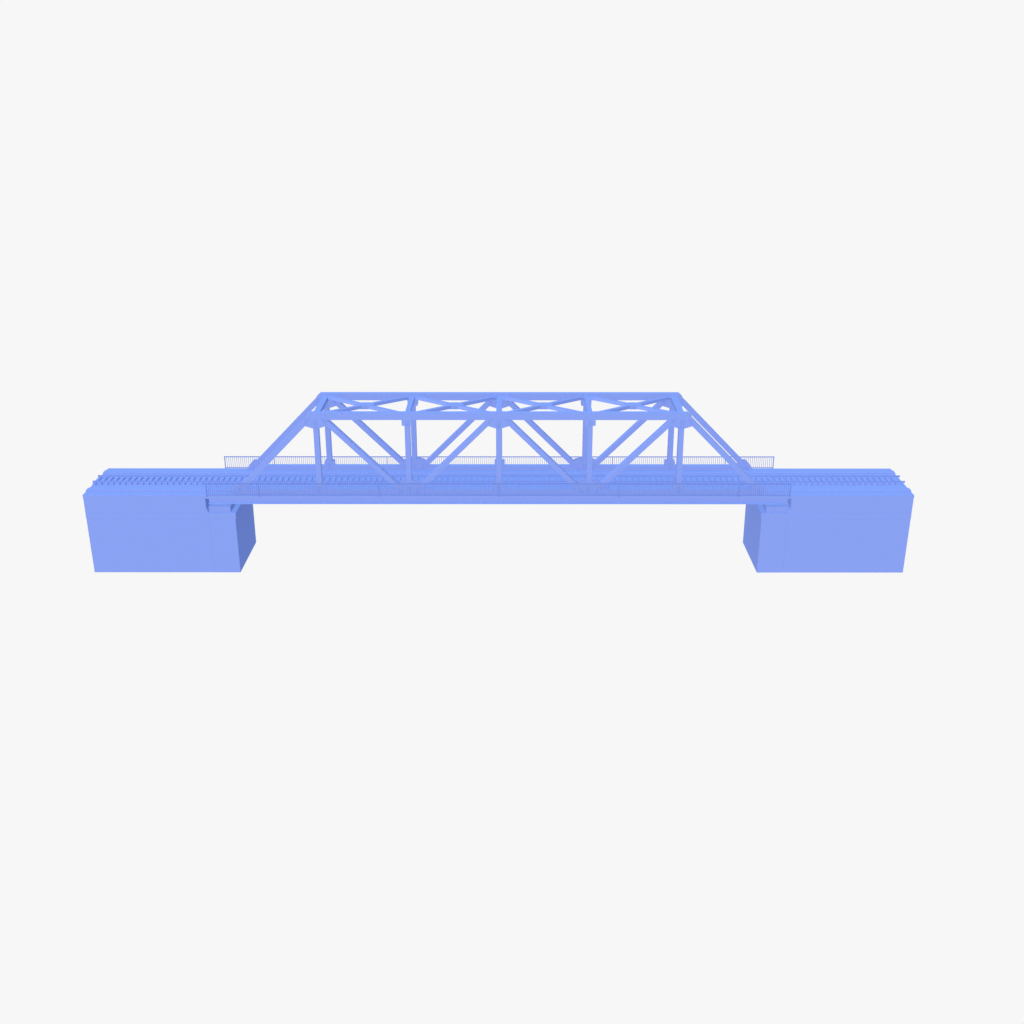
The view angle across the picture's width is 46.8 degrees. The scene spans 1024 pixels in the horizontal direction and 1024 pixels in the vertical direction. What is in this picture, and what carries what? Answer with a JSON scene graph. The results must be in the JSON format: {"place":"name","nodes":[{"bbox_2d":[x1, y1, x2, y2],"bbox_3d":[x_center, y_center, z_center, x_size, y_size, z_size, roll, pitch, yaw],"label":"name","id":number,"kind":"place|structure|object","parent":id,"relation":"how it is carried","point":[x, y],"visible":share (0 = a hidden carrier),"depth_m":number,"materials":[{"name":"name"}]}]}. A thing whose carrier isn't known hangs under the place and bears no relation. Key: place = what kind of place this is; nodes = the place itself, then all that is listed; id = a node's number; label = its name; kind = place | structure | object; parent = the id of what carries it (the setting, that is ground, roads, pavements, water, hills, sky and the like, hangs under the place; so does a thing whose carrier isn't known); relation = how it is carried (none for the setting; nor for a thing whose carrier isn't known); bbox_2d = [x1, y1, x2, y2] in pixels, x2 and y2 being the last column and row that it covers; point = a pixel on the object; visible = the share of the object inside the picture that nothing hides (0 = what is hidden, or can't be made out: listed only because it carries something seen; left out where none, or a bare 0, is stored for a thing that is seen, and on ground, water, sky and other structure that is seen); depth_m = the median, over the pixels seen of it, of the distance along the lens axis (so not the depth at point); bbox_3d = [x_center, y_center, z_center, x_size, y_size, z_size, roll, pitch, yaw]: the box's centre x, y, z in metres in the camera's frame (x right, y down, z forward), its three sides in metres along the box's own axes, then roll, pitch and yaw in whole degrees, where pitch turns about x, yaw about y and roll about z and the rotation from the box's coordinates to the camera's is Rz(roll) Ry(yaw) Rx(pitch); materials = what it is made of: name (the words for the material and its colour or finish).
{"place":"outdoors","nodes":[
{"label":"outdoors","id":0,"kind":"place"},
{"bbox_2d":[82,468,255,571],"bbox_3d":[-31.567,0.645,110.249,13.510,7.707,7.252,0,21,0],"label":"railway abutment","id":1,"kind":"object","parent":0,"point":[180,527],"visible":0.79,"depth_m":107.12,"materials":[{"name":"blue concrete"}]},
{"bbox_2d":[205,392,791,504],"bbox_3d":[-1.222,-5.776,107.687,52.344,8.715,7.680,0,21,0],"label":"truss bridge","id":2,"kind":"structure","parent":1,"relation":"on","point":[410,490],"depth_m":105.70,"materials":[{"name":"blue metal"}]},
{"bbox_2d":[92,475,904,484],"bbox_3d":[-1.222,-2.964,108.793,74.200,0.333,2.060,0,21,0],"label":"railway track","id":3,"kind":"structure","parent":2,"relation":"on","point":[240,478],"depth_m":108.89,"materials":[{"name":"metal"}]},
{"bbox_2d":[0,0,1023,1023],"label":"sky","id":4,"kind":"structure","parent":0,"point":[397,763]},
{"bbox_2d":[743,469,913,572],"bbox_3d":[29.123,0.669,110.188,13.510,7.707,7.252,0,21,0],"label":"railway abutment","id":5,"kind":"object","parent":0,"point":[835,528],"visible":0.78,"depth_m":107.04,"materials":[{"name":"blue concrete"}]}
]}

